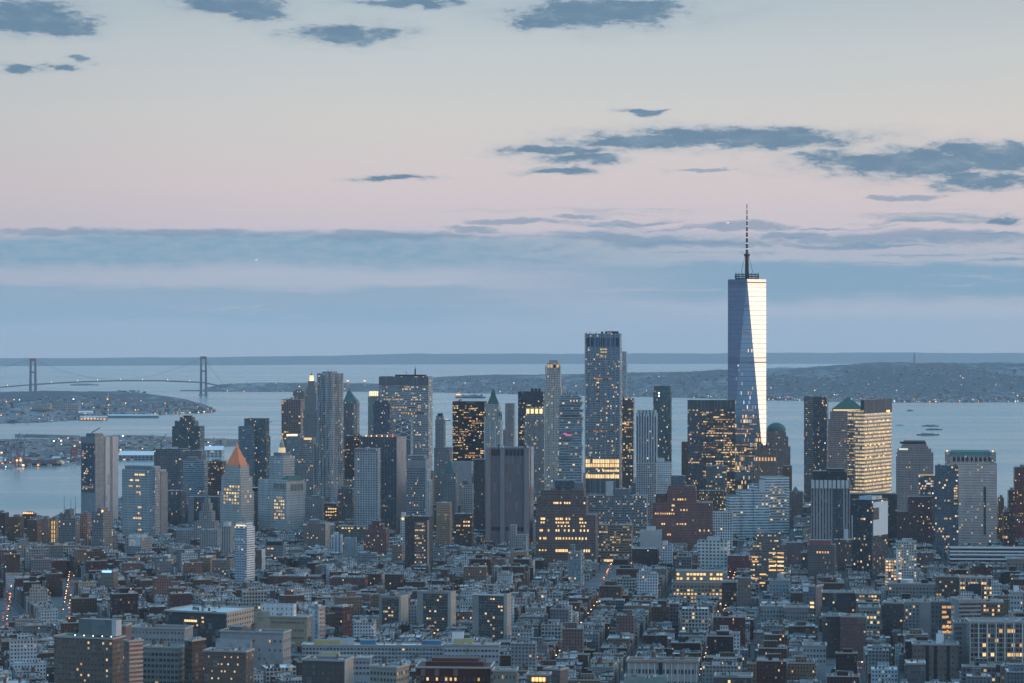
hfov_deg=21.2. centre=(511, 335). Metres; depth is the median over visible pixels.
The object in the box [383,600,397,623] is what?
windows
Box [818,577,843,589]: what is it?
loft building
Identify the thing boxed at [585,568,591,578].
tenement
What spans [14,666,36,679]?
loft building
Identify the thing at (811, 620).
tenement
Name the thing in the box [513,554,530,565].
loft building
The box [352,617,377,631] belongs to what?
loft building
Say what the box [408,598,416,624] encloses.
loft building
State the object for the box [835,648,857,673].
apartment block
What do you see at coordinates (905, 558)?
apartment block
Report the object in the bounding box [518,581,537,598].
loft building
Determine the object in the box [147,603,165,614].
loft building
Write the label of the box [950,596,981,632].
loft building
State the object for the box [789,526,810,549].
office block
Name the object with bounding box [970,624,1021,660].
windows
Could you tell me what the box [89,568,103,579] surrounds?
tenement
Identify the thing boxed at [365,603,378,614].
tenement
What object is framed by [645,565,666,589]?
loft building
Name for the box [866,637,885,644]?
tenement
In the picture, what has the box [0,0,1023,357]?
sky
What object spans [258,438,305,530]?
municipal building
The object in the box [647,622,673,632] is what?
tenement
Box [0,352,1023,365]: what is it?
hills
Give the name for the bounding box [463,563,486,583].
loft building
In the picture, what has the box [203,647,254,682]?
apartment building
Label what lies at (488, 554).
loft building
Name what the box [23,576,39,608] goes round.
loft building
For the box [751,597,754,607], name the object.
loft building
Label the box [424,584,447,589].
loft building
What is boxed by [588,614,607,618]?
tenement
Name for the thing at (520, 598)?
loft building
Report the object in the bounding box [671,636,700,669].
loft building
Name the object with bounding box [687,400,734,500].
office tower
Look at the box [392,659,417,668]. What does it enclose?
loft building
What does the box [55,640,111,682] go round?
windows
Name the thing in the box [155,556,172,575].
loft building
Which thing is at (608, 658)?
loft building
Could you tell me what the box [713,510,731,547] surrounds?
loft building
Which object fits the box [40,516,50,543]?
apartment block
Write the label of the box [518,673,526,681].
tenement
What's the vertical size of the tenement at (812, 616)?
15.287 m
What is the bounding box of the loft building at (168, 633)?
[131,619,193,645]
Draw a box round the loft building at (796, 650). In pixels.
[788,646,802,656]
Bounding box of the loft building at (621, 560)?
[613,556,629,564]
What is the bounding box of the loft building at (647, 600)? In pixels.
[632,596,651,620]
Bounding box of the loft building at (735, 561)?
[727,552,749,576]
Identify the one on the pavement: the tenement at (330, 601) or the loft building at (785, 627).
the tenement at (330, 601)
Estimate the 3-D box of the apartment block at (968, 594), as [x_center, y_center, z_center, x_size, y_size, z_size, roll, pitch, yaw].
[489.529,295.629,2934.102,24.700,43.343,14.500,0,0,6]
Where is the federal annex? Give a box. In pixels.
[354,447,379,524]
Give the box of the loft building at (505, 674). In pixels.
[492,666,518,682]
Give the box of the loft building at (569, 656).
[556,652,577,661]
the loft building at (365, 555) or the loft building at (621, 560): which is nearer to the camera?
the loft building at (621, 560)
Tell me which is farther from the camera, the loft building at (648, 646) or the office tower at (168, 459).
the office tower at (168, 459)
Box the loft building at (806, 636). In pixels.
[789,628,815,640]
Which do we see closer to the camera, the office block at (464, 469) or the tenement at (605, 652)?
the tenement at (605, 652)
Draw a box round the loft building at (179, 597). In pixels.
[169,589,191,608]
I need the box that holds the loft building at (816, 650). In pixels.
[802,641,826,680]
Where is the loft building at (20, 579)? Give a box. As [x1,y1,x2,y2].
[15,571,39,599]
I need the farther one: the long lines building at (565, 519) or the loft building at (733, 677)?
the long lines building at (565, 519)
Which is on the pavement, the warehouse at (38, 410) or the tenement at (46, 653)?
the tenement at (46, 653)
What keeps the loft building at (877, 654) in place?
on the ground at (16, 607)
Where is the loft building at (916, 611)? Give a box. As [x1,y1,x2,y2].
[903,598,929,638]
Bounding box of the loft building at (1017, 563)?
[1005,557,1023,571]
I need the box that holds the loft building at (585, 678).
[567,673,601,682]
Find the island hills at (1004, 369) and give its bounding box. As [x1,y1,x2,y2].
[432,362,1023,401]
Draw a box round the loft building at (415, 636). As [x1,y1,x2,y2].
[399,632,422,641]
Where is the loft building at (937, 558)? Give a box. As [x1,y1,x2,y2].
[934,556,940,561]
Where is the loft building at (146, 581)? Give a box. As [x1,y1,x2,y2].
[139,573,156,589]
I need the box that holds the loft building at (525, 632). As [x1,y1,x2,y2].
[511,625,533,639]
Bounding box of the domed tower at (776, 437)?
[766,422,789,475]
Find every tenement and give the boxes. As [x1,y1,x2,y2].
[0,628,15,633]
[5,570,28,589]
[15,613,40,633]
[16,668,41,679]
[22,674,44,681]
[23,620,46,633]
[34,603,53,616]
[35,636,53,642]
[37,643,53,647]
[39,648,53,659]
[42,645,53,650]
[46,665,53,682]
[52,558,66,577]
[63,558,69,575]
[72,612,98,619]
[81,564,85,579]
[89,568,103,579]
[89,591,109,595]
[97,577,100,586]
[100,568,118,592]
[100,604,106,617]
[112,612,138,618]
[113,615,136,619]
[117,583,142,594]
[118,578,125,584]
[121,617,143,621]
[124,569,146,578]
[130,571,143,584]
[146,612,164,623]
[167,572,182,580]
[192,575,213,584]
[193,576,211,587]
[213,586,235,598]
[214,578,234,584]
[234,582,250,596]
[267,567,285,583]
[271,671,290,682]
[285,567,304,573]
[287,555,295,566]
[291,652,301,659]
[300,636,312,654]
[305,548,326,554]
[306,580,323,586]
[307,557,322,573]
[315,563,332,573]
[316,594,333,599]
[321,586,345,592]
[325,597,333,605]
[325,606,334,626]
[325,628,334,637]
[326,635,351,638]
[328,586,344,595]
[330,568,348,576]
[338,583,357,591]
[352,565,374,569]
[352,613,378,628]
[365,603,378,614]
[366,570,381,586]
[376,631,389,637]
[379,623,397,629]
[384,564,402,570]
[390,590,409,596]
[391,638,411,641]
[395,560,404,568]
[397,586,416,590]
[399,657,426,661]
[405,578,424,588]
[409,653,427,659]
[409,667,415,682]
[412,623,434,632]
[427,633,447,641]
[428,635,451,641]
[431,577,449,584]
[432,566,449,571]
[446,624,466,632]
[450,563,463,572]
[456,591,461,600]
[464,578,485,583]
[495,638,516,643]
[497,570,512,583]
[500,650,510,665]
[509,568,523,584]
[512,621,538,636]
[513,578,521,591]
[513,624,537,636]
[518,662,533,672]
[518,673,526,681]
[520,613,543,623]
[521,564,533,581]
[522,611,547,621]
[532,578,549,583]
[540,636,558,653]
[548,585,571,592]
[556,660,573,669]
[557,583,579,588]
[558,646,587,672]
[560,580,581,585]
[568,669,575,676]
[583,561,597,571]
[583,573,589,580]
[584,617,605,621]
[584,647,594,659]
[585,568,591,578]
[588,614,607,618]
[589,567,595,575]
[591,611,613,617]
[591,620,609,639]
[591,657,614,682]
[593,630,601,645]
[593,649,623,671]
[594,671,613,682]
[597,600,615,609]
[600,644,626,653]
[611,575,635,594]
[622,631,632,637]
[632,593,654,598]
[633,608,647,626]
[636,645,665,656]
[643,627,667,647]
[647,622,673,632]
[650,619,671,627]
[667,595,686,600]
[679,628,705,635]
[684,629,704,640]
[689,638,703,642]
[695,593,719,600]
[726,602,756,618]
[736,569,749,575]
[746,642,750,656]
[761,597,790,600]
[764,592,790,598]
[767,619,789,622]
[789,636,814,641]
[789,641,801,645]
[790,601,802,604]
[791,575,814,580]
[792,564,807,571]
[792,571,807,575]
[808,613,816,625]
[808,617,815,625]
[848,571,867,577]
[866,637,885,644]
[875,579,897,590]
[876,585,887,590]
[895,642,903,660]
[899,653,902,670]
[904,663,905,678]
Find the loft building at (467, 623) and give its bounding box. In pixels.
[456,619,471,633]
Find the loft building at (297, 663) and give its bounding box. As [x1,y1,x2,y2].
[293,657,301,675]
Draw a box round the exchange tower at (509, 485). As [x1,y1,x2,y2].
[485,444,533,546]
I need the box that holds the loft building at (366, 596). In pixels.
[349,590,370,601]
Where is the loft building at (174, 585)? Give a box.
[167,581,185,608]
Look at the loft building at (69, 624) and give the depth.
2754.10 m
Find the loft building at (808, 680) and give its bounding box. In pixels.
[788,678,820,682]
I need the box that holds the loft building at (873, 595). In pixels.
[855,591,880,612]
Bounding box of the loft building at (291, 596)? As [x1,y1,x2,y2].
[279,590,304,611]
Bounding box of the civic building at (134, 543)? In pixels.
[125,534,151,554]
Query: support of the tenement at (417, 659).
on the pavement
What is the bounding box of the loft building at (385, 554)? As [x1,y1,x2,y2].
[380,551,391,557]
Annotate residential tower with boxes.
[545,360,561,488]
[636,410,656,462]
[653,385,671,460]
[804,395,827,501]
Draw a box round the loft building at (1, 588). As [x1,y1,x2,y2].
[0,580,3,597]
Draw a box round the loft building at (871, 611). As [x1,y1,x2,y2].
[858,603,880,633]
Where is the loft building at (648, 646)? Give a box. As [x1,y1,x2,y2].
[638,644,660,651]
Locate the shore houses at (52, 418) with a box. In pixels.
[0,394,214,422]
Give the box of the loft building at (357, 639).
[354,635,379,641]
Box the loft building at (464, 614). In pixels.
[456,608,471,619]
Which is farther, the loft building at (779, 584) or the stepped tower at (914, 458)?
the stepped tower at (914, 458)
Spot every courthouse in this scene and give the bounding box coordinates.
[122,465,167,537]
[176,494,220,544]
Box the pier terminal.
[948,545,1023,565]
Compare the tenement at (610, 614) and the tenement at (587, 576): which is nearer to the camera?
the tenement at (610, 614)
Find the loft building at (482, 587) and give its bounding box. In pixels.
[473,584,486,591]
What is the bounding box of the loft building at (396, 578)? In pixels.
[385,570,403,591]
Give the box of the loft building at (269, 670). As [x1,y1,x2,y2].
[261,662,295,682]
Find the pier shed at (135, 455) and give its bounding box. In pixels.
[118,451,153,459]
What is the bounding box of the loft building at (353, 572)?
[348,569,360,574]
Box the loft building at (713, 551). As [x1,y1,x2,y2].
[697,531,729,568]
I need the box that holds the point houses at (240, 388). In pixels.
[216,383,369,391]
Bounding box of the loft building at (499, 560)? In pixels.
[492,556,505,565]
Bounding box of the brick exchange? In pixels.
[647,475,712,549]
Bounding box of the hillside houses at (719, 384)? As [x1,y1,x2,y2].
[432,367,1023,401]
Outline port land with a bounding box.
[0,435,237,467]
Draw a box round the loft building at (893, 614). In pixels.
[882,599,903,636]
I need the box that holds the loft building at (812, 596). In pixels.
[802,583,823,622]
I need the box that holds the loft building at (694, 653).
[674,648,699,672]
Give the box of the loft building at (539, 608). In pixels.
[525,603,545,613]
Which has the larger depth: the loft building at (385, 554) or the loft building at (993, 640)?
the loft building at (385, 554)
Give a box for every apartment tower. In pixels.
[123,637,143,682]
[308,601,325,641]
[313,370,342,501]
[379,590,407,628]
[405,515,432,572]
[417,586,455,632]
[472,584,510,641]
[737,572,751,606]
[997,495,1003,542]
[1002,509,1008,545]
[1007,487,1014,545]
[1014,464,1023,538]
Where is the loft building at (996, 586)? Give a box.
[992,580,1001,594]
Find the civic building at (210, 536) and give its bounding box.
[200,528,220,547]
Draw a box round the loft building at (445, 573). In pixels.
[437,569,454,582]
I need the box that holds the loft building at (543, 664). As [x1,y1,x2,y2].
[536,660,566,670]
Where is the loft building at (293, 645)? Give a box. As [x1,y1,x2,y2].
[291,641,294,649]
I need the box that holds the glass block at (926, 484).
[918,474,934,542]
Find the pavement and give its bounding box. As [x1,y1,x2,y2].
[0,498,947,682]
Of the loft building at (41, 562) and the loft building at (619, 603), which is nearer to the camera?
the loft building at (619, 603)
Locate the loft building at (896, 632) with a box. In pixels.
[893,627,914,653]
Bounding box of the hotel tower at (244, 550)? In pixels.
[234,521,254,585]
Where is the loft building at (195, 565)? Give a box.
[183,559,202,580]
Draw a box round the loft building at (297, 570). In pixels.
[294,567,310,573]
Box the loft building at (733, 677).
[714,671,752,682]
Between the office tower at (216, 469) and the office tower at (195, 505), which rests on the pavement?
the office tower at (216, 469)
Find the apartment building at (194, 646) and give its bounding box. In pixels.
[183,636,205,682]
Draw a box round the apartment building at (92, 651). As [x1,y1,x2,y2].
[53,618,125,682]
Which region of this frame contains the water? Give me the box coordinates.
[0,364,1023,517]
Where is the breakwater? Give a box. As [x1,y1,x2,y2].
[15,434,79,437]
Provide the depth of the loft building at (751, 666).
2355.72 m
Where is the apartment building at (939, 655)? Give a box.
[911,630,958,681]
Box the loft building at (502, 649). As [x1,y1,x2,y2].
[500,647,507,653]
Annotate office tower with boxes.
[154,435,189,489]
[168,489,185,525]
[172,415,203,449]
[180,448,205,489]
[183,457,208,500]
[188,496,219,523]
[208,459,225,495]
[238,418,269,486]
[281,397,303,449]
[293,389,305,409]
[343,390,358,477]
[345,433,361,481]
[368,391,378,435]
[373,400,391,435]
[379,369,431,470]
[396,418,412,458]
[503,403,514,445]
[524,408,544,502]
[585,331,621,494]
[622,351,626,397]
[622,396,633,487]
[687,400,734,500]
[706,464,726,509]
[847,398,891,492]
[935,463,957,555]
[945,450,996,545]
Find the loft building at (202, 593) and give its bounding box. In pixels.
[193,589,213,604]
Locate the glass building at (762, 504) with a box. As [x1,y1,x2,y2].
[726,476,788,540]
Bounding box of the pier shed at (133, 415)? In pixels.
[108,414,159,417]
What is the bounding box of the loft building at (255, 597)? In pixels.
[242,587,266,610]
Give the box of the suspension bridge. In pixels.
[0,355,225,395]
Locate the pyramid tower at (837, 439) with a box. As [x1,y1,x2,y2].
[828,397,860,469]
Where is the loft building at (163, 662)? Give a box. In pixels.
[142,638,183,682]
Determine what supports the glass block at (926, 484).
on the ground at (16, 607)
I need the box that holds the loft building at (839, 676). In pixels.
[826,670,859,682]
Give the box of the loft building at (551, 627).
[541,619,562,646]
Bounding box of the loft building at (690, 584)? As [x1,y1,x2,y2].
[672,569,725,604]
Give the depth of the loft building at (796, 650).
2592.61 m
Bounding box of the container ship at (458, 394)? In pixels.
[455,391,485,397]
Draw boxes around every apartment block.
[0,510,8,536]
[4,550,19,587]
[9,514,23,540]
[9,633,36,670]
[15,540,36,556]
[22,511,36,527]
[25,546,48,573]
[27,517,40,542]
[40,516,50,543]
[50,516,57,541]
[58,496,79,543]
[74,546,92,576]
[80,511,90,544]
[86,548,105,559]
[92,508,112,547]
[110,587,137,618]
[122,558,141,575]
[176,545,199,573]
[181,550,197,574]
[212,554,232,575]
[255,548,264,568]
[268,572,322,584]
[286,433,302,475]
[300,437,315,496]
[320,521,334,547]
[330,573,367,590]
[331,532,342,554]
[392,543,403,562]
[436,501,451,546]
[469,554,491,583]
[510,638,536,669]
[568,544,582,585]
[636,462,656,522]
[652,599,678,638]
[656,458,671,492]
[660,540,672,563]
[673,553,691,576]
[701,657,741,682]
[707,630,733,654]
[710,625,739,654]
[713,611,745,647]
[732,537,737,546]
[753,625,787,657]
[756,653,786,682]
[758,640,786,659]
[764,629,787,657]
[783,541,802,573]
[787,656,814,679]
[790,588,802,602]
[808,539,835,583]
[819,616,821,630]
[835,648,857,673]
[891,593,916,599]
[896,538,915,580]
[906,629,927,638]
[951,565,968,574]
[958,592,980,597]
[961,658,995,682]
[966,668,990,682]
[973,563,992,579]
[990,595,1008,615]
[1011,613,1023,617]
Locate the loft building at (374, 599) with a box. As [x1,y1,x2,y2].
[370,589,388,606]
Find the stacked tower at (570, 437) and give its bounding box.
[558,392,583,481]
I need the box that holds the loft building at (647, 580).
[636,568,657,594]
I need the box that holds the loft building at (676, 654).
[667,652,686,656]
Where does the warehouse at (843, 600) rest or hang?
on the pavement
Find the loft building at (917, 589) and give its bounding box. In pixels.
[887,579,934,598]
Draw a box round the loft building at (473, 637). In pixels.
[464,634,479,641]
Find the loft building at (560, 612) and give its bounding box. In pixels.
[550,603,569,626]
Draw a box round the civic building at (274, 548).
[265,540,285,559]
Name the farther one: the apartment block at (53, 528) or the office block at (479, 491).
the office block at (479, 491)
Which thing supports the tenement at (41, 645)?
on the pavement
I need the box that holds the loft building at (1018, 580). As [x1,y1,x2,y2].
[1013,576,1023,585]
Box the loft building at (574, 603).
[565,595,579,623]
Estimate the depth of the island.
19218.46 m
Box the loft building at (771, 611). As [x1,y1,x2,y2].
[760,603,785,622]
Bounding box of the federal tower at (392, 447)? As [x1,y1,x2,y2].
[361,434,405,534]
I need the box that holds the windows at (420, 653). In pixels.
[303,648,438,661]
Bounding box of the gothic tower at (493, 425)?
[484,389,501,458]
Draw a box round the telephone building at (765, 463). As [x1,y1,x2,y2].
[754,443,777,482]
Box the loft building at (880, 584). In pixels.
[877,581,884,586]
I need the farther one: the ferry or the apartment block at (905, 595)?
the ferry
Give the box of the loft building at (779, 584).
[768,574,789,593]
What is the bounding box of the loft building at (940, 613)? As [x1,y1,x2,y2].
[929,597,950,640]
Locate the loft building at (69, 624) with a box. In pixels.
[60,616,78,633]
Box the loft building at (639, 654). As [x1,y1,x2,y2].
[637,652,650,656]
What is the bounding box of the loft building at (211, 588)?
[207,584,232,592]
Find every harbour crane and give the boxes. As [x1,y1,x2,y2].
[2,441,8,459]
[7,433,19,463]
[11,449,21,466]
[17,433,27,461]
[67,444,75,459]
[76,443,80,458]
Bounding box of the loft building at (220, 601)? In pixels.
[201,596,225,605]
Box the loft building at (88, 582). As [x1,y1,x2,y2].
[78,575,96,594]
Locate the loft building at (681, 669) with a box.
[626,651,699,682]
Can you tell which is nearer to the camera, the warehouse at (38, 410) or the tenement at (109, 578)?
the tenement at (109, 578)
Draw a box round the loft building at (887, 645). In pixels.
[867,641,890,681]
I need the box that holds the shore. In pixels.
[0,391,215,423]
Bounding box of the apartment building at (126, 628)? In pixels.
[122,621,131,638]
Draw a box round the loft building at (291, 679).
[278,675,301,682]
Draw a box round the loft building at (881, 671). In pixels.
[871,662,897,682]
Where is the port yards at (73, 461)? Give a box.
[0,435,227,467]
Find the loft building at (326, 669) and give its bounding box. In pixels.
[301,654,353,682]
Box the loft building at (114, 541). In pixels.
[113,534,116,549]
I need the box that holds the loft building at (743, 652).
[740,646,747,671]
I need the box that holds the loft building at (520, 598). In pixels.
[511,591,526,606]
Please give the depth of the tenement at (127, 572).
3424.16 m
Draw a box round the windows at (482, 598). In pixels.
[479,598,502,640]
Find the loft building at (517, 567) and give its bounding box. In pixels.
[502,563,524,584]
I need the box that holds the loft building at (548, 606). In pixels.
[527,598,553,618]
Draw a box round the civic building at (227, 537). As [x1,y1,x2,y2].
[221,521,233,554]
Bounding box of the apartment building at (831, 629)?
[821,612,839,657]
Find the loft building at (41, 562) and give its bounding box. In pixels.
[30,555,51,573]
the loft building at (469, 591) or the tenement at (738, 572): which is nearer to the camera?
the loft building at (469, 591)
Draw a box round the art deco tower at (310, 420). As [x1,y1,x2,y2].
[303,370,316,442]
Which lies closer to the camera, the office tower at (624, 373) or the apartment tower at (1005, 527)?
the apartment tower at (1005, 527)
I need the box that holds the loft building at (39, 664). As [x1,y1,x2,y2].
[13,658,45,679]
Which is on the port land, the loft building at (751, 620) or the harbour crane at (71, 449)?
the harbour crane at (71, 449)
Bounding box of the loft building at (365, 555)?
[358,550,377,560]
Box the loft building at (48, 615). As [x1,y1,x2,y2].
[39,606,57,628]
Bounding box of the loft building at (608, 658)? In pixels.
[591,654,618,682]
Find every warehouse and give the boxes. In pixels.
[10,410,27,412]
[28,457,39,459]
[31,409,50,411]
[32,404,52,408]
[52,405,80,409]
[78,411,92,413]
[80,416,107,420]
[164,601,253,648]
[821,589,857,612]
[934,569,958,598]
[958,574,992,598]
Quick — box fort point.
[204,382,378,391]
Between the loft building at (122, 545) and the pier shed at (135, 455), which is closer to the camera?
the loft building at (122, 545)
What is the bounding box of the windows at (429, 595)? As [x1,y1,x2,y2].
[424,595,446,630]
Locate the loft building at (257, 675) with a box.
[253,668,263,682]
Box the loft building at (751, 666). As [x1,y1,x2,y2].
[746,658,786,682]
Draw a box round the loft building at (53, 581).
[45,568,62,596]
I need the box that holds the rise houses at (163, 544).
[0,488,1023,682]
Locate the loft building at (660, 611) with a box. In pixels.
[651,600,669,621]
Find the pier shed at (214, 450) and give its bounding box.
[204,446,224,455]
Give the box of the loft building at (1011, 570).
[1004,566,1019,583]
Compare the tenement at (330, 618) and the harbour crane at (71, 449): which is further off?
the harbour crane at (71, 449)
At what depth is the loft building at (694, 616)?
2812.20 m
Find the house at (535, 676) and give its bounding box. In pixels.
[526,670,551,682]
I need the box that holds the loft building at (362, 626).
[353,617,375,637]
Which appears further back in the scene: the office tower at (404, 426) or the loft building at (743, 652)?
the office tower at (404, 426)
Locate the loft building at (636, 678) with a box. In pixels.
[624,674,667,682]
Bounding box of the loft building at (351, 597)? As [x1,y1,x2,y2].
[334,591,361,619]
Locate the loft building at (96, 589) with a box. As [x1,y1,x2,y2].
[83,585,107,592]
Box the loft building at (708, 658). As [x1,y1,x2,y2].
[705,652,741,661]
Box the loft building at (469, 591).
[461,587,479,597]
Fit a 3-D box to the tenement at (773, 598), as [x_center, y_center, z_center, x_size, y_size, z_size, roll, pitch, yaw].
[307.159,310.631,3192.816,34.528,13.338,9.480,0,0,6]
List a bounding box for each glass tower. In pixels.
[750,530,785,589]
[852,495,887,580]
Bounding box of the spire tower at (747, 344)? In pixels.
[728,203,765,493]
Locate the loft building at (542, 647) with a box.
[530,637,548,659]
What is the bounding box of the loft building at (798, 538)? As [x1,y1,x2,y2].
[793,536,806,549]
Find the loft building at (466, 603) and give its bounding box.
[459,596,471,609]
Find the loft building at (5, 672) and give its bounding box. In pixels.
[0,666,11,679]
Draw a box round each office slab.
[452,399,486,460]
[518,388,544,445]
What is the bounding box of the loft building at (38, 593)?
[29,584,47,613]
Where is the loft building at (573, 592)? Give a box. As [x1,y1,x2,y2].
[568,589,592,611]
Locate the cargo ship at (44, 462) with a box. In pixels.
[16,455,61,465]
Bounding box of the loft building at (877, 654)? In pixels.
[868,645,889,671]
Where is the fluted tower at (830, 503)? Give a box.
[811,468,849,542]
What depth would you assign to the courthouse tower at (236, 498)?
4314.97 m
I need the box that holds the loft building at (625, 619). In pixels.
[616,609,634,650]
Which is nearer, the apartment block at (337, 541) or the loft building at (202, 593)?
the loft building at (202, 593)
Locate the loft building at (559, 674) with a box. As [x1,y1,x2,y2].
[543,666,568,682]
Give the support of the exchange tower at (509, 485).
on the ground at (16, 607)
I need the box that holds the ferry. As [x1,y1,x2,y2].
[916,433,938,434]
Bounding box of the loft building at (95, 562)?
[86,557,107,572]
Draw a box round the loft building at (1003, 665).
[1000,659,1020,682]
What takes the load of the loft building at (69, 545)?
on the ground at (16, 607)
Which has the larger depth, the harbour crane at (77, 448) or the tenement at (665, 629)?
the harbour crane at (77, 448)
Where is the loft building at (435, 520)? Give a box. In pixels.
[434,509,435,530]
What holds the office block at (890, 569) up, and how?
on the pavement
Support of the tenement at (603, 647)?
on the pavement
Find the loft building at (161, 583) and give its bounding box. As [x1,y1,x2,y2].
[152,574,175,602]
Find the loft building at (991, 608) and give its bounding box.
[981,598,1003,617]
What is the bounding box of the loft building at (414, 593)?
[412,587,430,598]
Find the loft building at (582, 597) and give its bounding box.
[569,591,589,615]
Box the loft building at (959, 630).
[952,618,965,678]
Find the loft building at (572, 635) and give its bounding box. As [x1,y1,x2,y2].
[562,622,583,651]
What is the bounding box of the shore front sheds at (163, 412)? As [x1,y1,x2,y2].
[103,408,213,416]
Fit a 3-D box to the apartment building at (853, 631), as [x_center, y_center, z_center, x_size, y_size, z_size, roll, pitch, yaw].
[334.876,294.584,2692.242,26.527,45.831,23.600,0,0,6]
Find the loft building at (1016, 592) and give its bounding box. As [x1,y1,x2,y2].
[1008,585,1023,609]
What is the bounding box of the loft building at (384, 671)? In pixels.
[369,657,409,682]
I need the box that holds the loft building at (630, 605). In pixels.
[624,602,649,622]
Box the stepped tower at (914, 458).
[896,440,932,509]
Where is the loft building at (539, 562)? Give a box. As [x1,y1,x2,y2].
[533,557,544,568]
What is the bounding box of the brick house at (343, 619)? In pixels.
[334,604,352,636]
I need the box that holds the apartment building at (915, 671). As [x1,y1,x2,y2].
[905,658,925,682]
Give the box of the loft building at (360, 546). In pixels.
[357,542,363,553]
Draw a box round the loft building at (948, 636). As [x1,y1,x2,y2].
[944,633,952,640]
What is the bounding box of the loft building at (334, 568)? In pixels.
[326,563,346,583]
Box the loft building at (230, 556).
[221,554,233,558]
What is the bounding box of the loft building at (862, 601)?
[858,599,879,604]
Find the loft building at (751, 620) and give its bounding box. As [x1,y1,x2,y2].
[746,616,753,638]
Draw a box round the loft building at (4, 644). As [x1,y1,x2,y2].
[1,634,16,665]
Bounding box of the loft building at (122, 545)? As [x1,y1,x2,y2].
[121,542,124,551]
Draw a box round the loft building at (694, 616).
[682,602,708,634]
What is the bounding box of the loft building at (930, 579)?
[914,577,934,581]
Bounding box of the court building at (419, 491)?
[406,455,432,514]
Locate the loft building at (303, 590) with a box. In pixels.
[288,585,310,602]
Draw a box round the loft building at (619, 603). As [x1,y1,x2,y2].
[598,597,624,611]
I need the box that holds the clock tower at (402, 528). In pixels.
[400,512,406,559]
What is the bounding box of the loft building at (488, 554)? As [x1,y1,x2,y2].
[469,550,491,557]
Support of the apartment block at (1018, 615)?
on the ground at (16, 607)
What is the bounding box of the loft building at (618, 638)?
[608,630,629,655]
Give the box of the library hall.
[415,655,494,682]
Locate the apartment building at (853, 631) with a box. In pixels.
[839,612,866,659]
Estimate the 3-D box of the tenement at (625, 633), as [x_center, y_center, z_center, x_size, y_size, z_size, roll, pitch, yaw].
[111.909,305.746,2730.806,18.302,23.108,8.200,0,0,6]
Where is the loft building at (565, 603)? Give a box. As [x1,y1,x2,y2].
[553,601,571,621]
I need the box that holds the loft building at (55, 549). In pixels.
[45,542,63,557]
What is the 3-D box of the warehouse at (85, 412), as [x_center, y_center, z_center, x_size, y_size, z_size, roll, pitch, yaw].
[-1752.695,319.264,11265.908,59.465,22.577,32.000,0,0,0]
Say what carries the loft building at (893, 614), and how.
on the ground at (16, 607)
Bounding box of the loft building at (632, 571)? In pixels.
[616,565,638,578]
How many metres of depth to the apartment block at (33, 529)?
4051.17 m
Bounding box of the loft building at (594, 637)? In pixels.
[584,630,599,652]
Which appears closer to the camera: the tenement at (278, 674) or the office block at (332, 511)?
the tenement at (278, 674)
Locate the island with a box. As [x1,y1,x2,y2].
[70,384,98,385]
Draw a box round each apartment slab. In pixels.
[301,638,443,664]
[319,652,372,682]
[443,631,500,665]
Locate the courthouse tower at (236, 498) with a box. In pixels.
[220,444,253,527]
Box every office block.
[124,553,144,563]
[164,554,175,566]
[200,551,215,571]
[252,488,257,531]
[298,553,331,566]
[303,519,329,547]
[305,495,324,521]
[317,556,344,565]
[324,502,340,521]
[338,486,353,520]
[338,524,367,549]
[343,478,352,485]
[344,519,353,524]
[344,533,356,556]
[364,518,388,556]
[431,474,434,502]
[433,542,445,558]
[434,413,451,501]
[441,460,457,528]
[447,461,472,503]
[454,512,473,545]
[460,480,472,512]
[473,459,484,528]
[507,548,531,564]
[509,524,528,554]
[533,519,535,543]
[588,481,647,541]
[599,523,632,561]
[630,482,635,493]
[632,546,658,566]
[640,526,661,549]
[681,441,686,484]
[699,489,723,510]
[721,579,736,611]
[783,465,791,490]
[789,486,802,533]
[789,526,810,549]
[790,523,810,533]
[794,514,810,524]
[801,551,807,568]
[803,504,808,513]
[834,529,851,570]
[850,492,896,544]
[885,558,895,586]
[897,496,931,543]
[916,551,933,568]
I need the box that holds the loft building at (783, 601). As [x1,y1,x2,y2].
[762,599,789,604]
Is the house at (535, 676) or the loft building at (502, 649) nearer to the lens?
the house at (535, 676)
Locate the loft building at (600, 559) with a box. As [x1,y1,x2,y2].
[598,555,601,563]
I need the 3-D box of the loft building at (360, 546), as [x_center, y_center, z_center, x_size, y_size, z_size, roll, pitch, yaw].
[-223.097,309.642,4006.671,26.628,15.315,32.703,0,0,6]
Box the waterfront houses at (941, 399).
[690,394,1023,401]
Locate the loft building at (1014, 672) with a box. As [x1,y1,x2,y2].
[1005,663,1023,682]
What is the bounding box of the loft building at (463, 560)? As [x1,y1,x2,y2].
[453,555,471,566]
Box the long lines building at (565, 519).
[536,480,597,566]
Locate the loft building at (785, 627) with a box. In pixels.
[761,619,788,633]
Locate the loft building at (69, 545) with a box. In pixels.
[63,542,80,551]
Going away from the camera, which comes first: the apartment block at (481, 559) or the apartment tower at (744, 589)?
the apartment tower at (744, 589)
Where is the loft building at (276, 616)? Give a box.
[254,603,311,651]
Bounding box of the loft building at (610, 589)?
[599,581,621,598]
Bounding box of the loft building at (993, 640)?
[965,617,1023,663]
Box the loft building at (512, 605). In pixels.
[511,595,513,625]
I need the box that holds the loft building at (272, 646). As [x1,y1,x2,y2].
[216,623,291,669]
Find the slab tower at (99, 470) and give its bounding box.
[81,428,117,518]
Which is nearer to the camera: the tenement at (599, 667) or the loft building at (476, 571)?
the tenement at (599, 667)
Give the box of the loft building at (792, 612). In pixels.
[783,605,808,631]
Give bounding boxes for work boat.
[55,459,75,464]
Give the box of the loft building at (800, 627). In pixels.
[789,622,815,634]
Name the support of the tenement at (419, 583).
on the pavement
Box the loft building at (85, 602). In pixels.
[71,593,97,615]
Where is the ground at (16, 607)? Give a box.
[0,473,947,682]
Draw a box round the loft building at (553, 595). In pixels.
[538,589,562,600]
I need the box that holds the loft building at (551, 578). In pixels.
[534,572,556,585]
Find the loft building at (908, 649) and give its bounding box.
[905,636,932,658]

